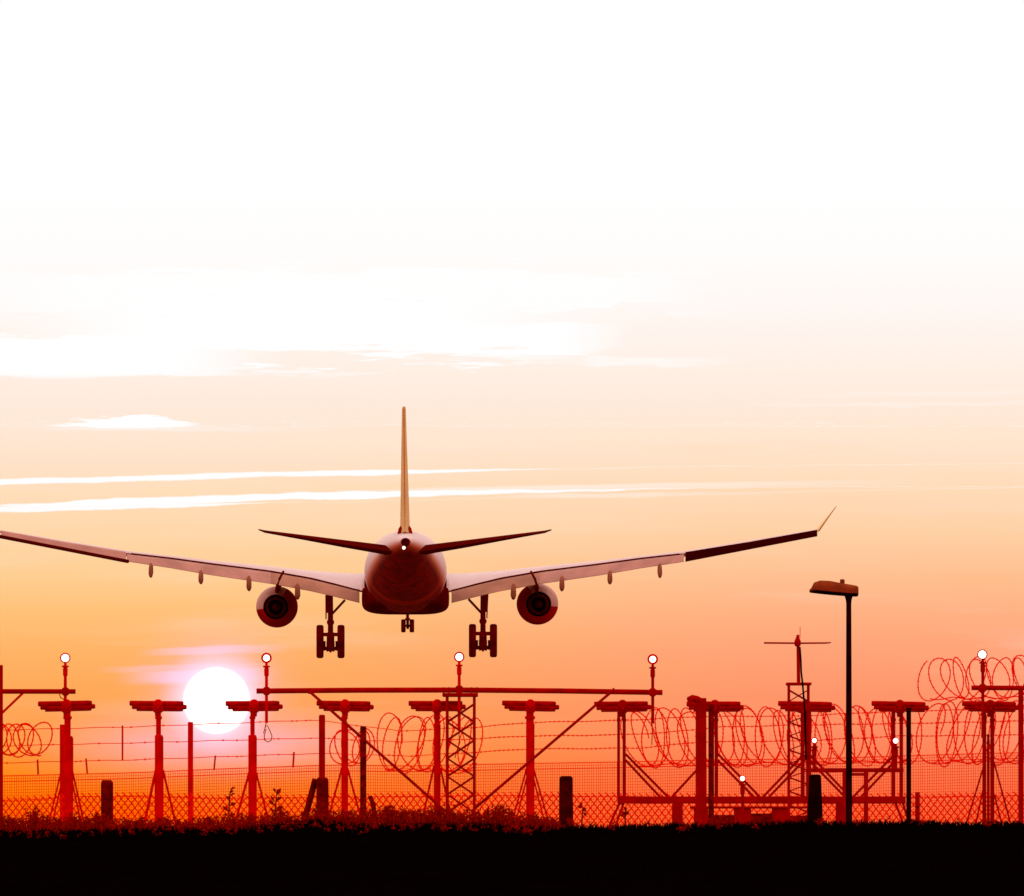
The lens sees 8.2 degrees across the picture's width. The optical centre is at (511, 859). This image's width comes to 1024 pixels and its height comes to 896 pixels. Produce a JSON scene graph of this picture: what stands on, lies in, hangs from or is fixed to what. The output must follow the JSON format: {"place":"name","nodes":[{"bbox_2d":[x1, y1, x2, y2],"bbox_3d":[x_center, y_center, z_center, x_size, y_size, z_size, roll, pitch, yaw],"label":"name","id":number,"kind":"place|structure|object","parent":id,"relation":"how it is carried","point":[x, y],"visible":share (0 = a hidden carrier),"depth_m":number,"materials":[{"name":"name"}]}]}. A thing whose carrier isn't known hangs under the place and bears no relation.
{"place":"outdoors","nodes":[
{"label":"outdoors","id":0,"kind":"place"},
{"bbox_2d":[0,407,835,657],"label":"airliner","id":1,"kind":"object","parent":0,"point":[405,572],"visible":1,"depth_m":491.91,"materials":[{"name":"paint"}]},
{"bbox_2d":[0,817,1023,895],"bbox_3d":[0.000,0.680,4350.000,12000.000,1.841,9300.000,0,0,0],"label":"ground","id":2,"kind":"structure","parent":0,"point":[251,884],"depth_m":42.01,"materials":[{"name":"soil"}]},
{"bbox_2d":[0,665,75,814],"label":"light gantry","id":3,"kind":"object","parent":2,"relation":"on","point":[21,692],"visible":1,"depth_m":118.96,"materials":[{"name":"red metal"}]},
{"bbox_2d":[59,653,69,701],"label":"approach light","id":4,"kind":"object","parent":3,"relation":"attached to","point":[65,660],"visible":1,"depth_m":118.77,"materials":[{"name":"red paint"}]},
{"bbox_2d":[38,699,94,822],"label":"antenna mast","id":5,"kind":"object","parent":2,"relation":"on","point":[67,707],"visible":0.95,"depth_m":119.44,"materials":[{"name":"red metal"}]},
{"bbox_2d":[101,780,112,822],"bbox_3d":[-3.175,-0.199,56.000,0.099,0.857,0.099,0,0,0],"label":"concrete post","id":6,"kind":"object","parent":2,"relation":"on","point":[107,796],"visible":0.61,"depth_m":55.95,"materials":[{"name":"red concrete"}]},
{"bbox_2d":[129,699,186,823],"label":"antenna mast","id":7,"kind":"object","parent":2,"relation":"on","point":[157,707],"visible":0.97,"depth_m":119.44,"materials":[{"name":"metal"}]},
{"bbox_2d":[222,787,235,817],"bbox_3d":[-2.298,-0.121,57.999,0.114,0.945,0.018,0,0,0],"label":"weed plant","id":8,"kind":"object","parent":2,"relation":"on","point":[231,804],"visible":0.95,"depth_m":58.00,"materials":[{"name":"red plant"}]},
{"bbox_2d":[225,699,282,820],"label":"antenna mast","id":9,"kind":"object","parent":2,"relation":"on","point":[253,707],"visible":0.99,"depth_m":119.44,"materials":[{"name":"red metal"}]},
{"bbox_2d":[268,788,281,815],"bbox_3d":[-1.920,-0.114,57.999,0.122,0.942,0.018,0,0,0],"label":"weed plant","id":10,"kind":"object","parent":2,"relation":"on","point":[277,791],"visible":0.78,"depth_m":58.00,"materials":[{"name":"red plant"}]},
{"bbox_2d":[303,777,328,818],"bbox_3d":[-1.490,-0.291,54.009,0.226,0.666,0.108,0,0,9],"label":"concrete post","id":11,"kind":"object","parent":2,"relation":"on","point":[320,786],"visible":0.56,"depth_m":53.96,"materials":[{"name":"red concrete"}]},
{"bbox_2d":[319,715,324,776],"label":"slim post","id":12,"kind":"object","parent":2,"relation":"on","point":[321,745],"visible":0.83,"depth_m":111.95,"materials":[{"name":"red metal"}]},
{"bbox_2d":[316,699,373,815],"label":"antenna mast","id":13,"kind":"object","parent":2,"relation":"on","point":[344,707],"visible":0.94,"depth_m":119.45,"materials":[{"name":"metal"}]},
{"bbox_2d":[360,726,365,817],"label":"slim post","id":14,"kind":"object","parent":2,"relation":"on","point":[363,767],"visible":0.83,"depth_m":111.95,"materials":[{"name":"metal"}]},
{"bbox_2d":[368,795,375,811],"bbox_3d":[-1.100,-0.334,57.000,0.100,0.366,0.043,0,0,0],"label":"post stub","id":15,"kind":"object","parent":2,"relation":"on","point":[372,803],"visible":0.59,"depth_m":56.98,"materials":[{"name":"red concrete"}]},
{"bbox_2d":[408,699,465,811],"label":"antenna mast","id":16,"kind":"object","parent":2,"relation":"on","point":[436,707],"visible":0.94,"depth_m":119.45,"materials":[{"name":"metal"}]},
{"bbox_2d":[256,687,662,814],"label":"light gantry","id":17,"kind":"object","parent":2,"relation":"on","point":[448,692],"visible":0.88,"depth_m":118.94,"materials":[{"name":"red metal"}]},
{"bbox_2d":[261,653,271,741],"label":"approach light","id":18,"kind":"object","parent":17,"relation":"attached to","point":[266,658],"visible":1,"depth_m":118.77,"materials":[{"name":"red paint"}]},
{"bbox_2d":[454,652,463,757],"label":"approach light","id":19,"kind":"object","parent":17,"relation":"attached to","point":[459,658],"visible":1,"depth_m":118.77,"materials":[{"name":"red paint"}]},
{"bbox_2d":[647,654,657,744],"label":"approach light","id":20,"kind":"object","parent":17,"relation":"attached to","point":[652,659],"visible":1,"depth_m":118.77,"materials":[{"name":"red paint"}]},
{"bbox_2d":[0,803,1021,838],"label":"weeds","id":21,"kind":"object","parent":2,"relation":"on","point":[388,815],"visible":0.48,"depth_m":49.06,"materials":[{"name":"plant"}]},
{"bbox_2d":[3,708,1023,829],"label":"perimeter fence","id":22,"kind":"object","parent":2,"relation":"on","point":[191,775],"visible":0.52,"depth_m":149.99,"materials":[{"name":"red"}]},
{"bbox_2d":[3,721,52,757],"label":"razor wire coil","id":23,"kind":"object","parent":22,"relation":"attached to","point":[18,731],"visible":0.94,"depth_m":149.81,"materials":[{"name":"red metal"}]},
{"bbox_2d":[329,728,374,766],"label":"razor wire coil","id":24,"kind":"object","parent":22,"relation":"attached to","point":[337,752],"visible":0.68,"depth_m":149.76,"materials":[{"name":"red metal"}]},
{"bbox_2d":[376,712,483,773],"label":"razor wire coil","id":25,"kind":"object","parent":22,"relation":"attached to","point":[421,746],"visible":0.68,"depth_m":149.73,"materials":[{"name":"red metal"}]},
{"bbox_2d":[620,704,922,768],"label":"razor wire coil","id":26,"kind":"object","parent":22,"relation":"attached to","point":[831,748],"visible":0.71,"depth_m":149.68,"materials":[{"name":"red metal"}]},
{"bbox_2d":[915,698,1023,766],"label":"razor wire coil","id":27,"kind":"object","parent":22,"relation":"attached to","point":[955,743],"visible":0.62,"depth_m":149.59,"materials":[{"name":"red metal"}]},
{"bbox_2d":[917,655,1023,701],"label":"razor wire coil","id":28,"kind":"object","parent":27,"relation":"on","point":[991,683],"visible":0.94,"depth_m":149.70,"materials":[{"name":"red metal"}]},
{"bbox_2d":[3,791,1023,826],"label":"chain link fence","id":29,"kind":"object","parent":2,"relation":"on","point":[917,805],"visible":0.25,"depth_m":127.99,"materials":[{"name":"red metal"}]},
{"bbox_2d":[502,699,558,818],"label":"antenna mast","id":30,"kind":"object","parent":2,"relation":"on","point":[530,707],"visible":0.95,"depth_m":119.44,"materials":[{"name":"red metal"}]},
{"bbox_2d":[559,776,572,827],"bbox_3d":[0.393,-0.333,52.000,0.106,0.557,0.106,0,0,0],"label":"concrete post","id":31,"kind":"object","parent":2,"relation":"on","point":[565,797],"visible":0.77,"depth_m":51.95,"materials":[{"name":"concrete"}]},
{"bbox_2d":[577,803,586,825],"bbox_3d":[0.568,-0.060,57.999,0.081,0.812,0.018,0,0,0],"label":"weed plant","id":32,"kind":"object","parent":2,"relation":"on","point":[583,809],"visible":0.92,"depth_m":58.00,"materials":[{"name":"red plant"}]},
{"bbox_2d":[619,807,628,823],"bbox_3d":[0.909,-0.045,57.999,0.081,0.779,0.018,0,0,0],"label":"weed plant","id":33,"kind":"object","parent":2,"relation":"on","point":[625,812],"visible":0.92,"depth_m":58.00,"materials":[{"name":"red plant"}]},
{"bbox_2d":[687,695,713,826],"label":"cranked post","id":34,"kind":"object","parent":2,"relation":"on","point":[700,702],"visible":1,"depth_m":111.92,"materials":[{"name":"red metal"}]},
{"bbox_2d":[739,775,745,822],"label":"approach light","id":35,"kind":"object","parent":2,"relation":"on","point":[742,785],"visible":0.98,"depth_m":117.47,"materials":[{"name":"red paint"}]},
{"bbox_2d":[608,753,905,825],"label":"steel trestle","id":36,"kind":"object","parent":2,"relation":"on","point":[677,802],"visible":0.67,"depth_m":119.44,"materials":[{"name":"red metal"}]},
{"bbox_2d":[594,700,650,796],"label":"antenna mast","id":37,"kind":"object","parent":36,"relation":"on","point":[621,708],"visible":1,"depth_m":119.47,"materials":[{"name":"red metal"}]},
{"bbox_2d":[686,700,743,795],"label":"antenna mast","id":38,"kind":"object","parent":36,"relation":"on","point":[728,706],"visible":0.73,"depth_m":119.47,"materials":[{"name":"red metal"}]},
{"bbox_2d":[778,701,834,795],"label":"antenna mast","id":39,"kind":"object","parent":36,"relation":"on","point":[815,706],"visible":0.65,"depth_m":119.47,"materials":[{"name":"red metal"}]},
{"bbox_2d":[871,700,928,795],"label":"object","id":40,"kind":"object","parent":36,"relation":"on","point":[898,707],"visible":1,"depth_m":119.47,"materials":[{"name":"red metal"}]},
{"bbox_2d":[764,635,830,820],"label":"instrument mast","id":41,"kind":"object","parent":2,"relation":"on","point":[797,642],"visible":0.94,"depth_m":115.84,"materials":[{"name":"red metal"}]},
{"bbox_2d":[807,774,822,824],"bbox_3d":[2.121,-0.386,50.000,0.119,0.426,0.118,0,0,0],"label":"concrete post","id":42,"kind":"object","parent":2,"relation":"on","point":[815,811],"visible":0.82,"depth_m":49.95,"materials":[{"name":"black concrete"}]},
{"bbox_2d":[809,579,858,822],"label":"street lamp","id":43,"kind":"object","parent":2,"relation":"on","point":[847,591],"visible":0.88,"depth_m":103.96,"materials":[{"name":"black metal"}]},
{"bbox_2d":[810,768,903,824],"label":"lamp stand","id":44,"kind":"object","parent":2,"relation":"on","point":[865,774],"visible":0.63,"depth_m":118.02,"materials":[{"name":"red metal"}]},
{"bbox_2d":[811,737,817,769],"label":"approach light","id":45,"kind":"object","parent":44,"relation":"attached to","point":[814,740],"visible":1,"depth_m":117.97,"materials":[{"name":"red paint"}]},
{"bbox_2d":[892,738,898,769],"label":"approach light","id":46,"kind":"object","parent":44,"relation":"attached to","point":[895,747],"visible":1,"depth_m":117.97,"materials":[{"name":"red paint"}]},
{"bbox_2d":[906,708,910,821],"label":"steel post","id":47,"kind":"object","parent":2,"relation":"on","point":[908,763],"visible":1,"depth_m":95.97,"materials":[{"name":"metal"}]},
{"bbox_2d":[962,700,1017,823],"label":"antenna mast","id":48,"kind":"object","parent":2,"relation":"on","point":[991,707],"visible":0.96,"depth_m":119.47,"materials":[{"name":"red metal"}]},
{"bbox_2d":[971,685,1023,822],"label":"light gantry","id":49,"kind":"object","parent":2,"relation":"on","point":[1020,689],"visible":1,"depth_m":118.95,"materials":[{"name":"red metal"}]},
{"bbox_2d":[977,649,986,737],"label":"approach light","id":50,"kind":"object","parent":49,"relation":"attached to","point":[982,656],"visible":1,"depth_m":118.77,"materials":[{"name":"red metal"}]},
{"bbox_2d":[0,0,1023,827],"label":"sky","id":51,"kind":"structure","parent":0,"point":[628,278],"materials":[{"name":"orange"}]},
{"bbox_2d":[690,806,806,826],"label":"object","id":52,"kind":"structure","parent":0,"point":[778,812],"depth_m":123.90,"materials":[{"name":"red metal"}]}
]}

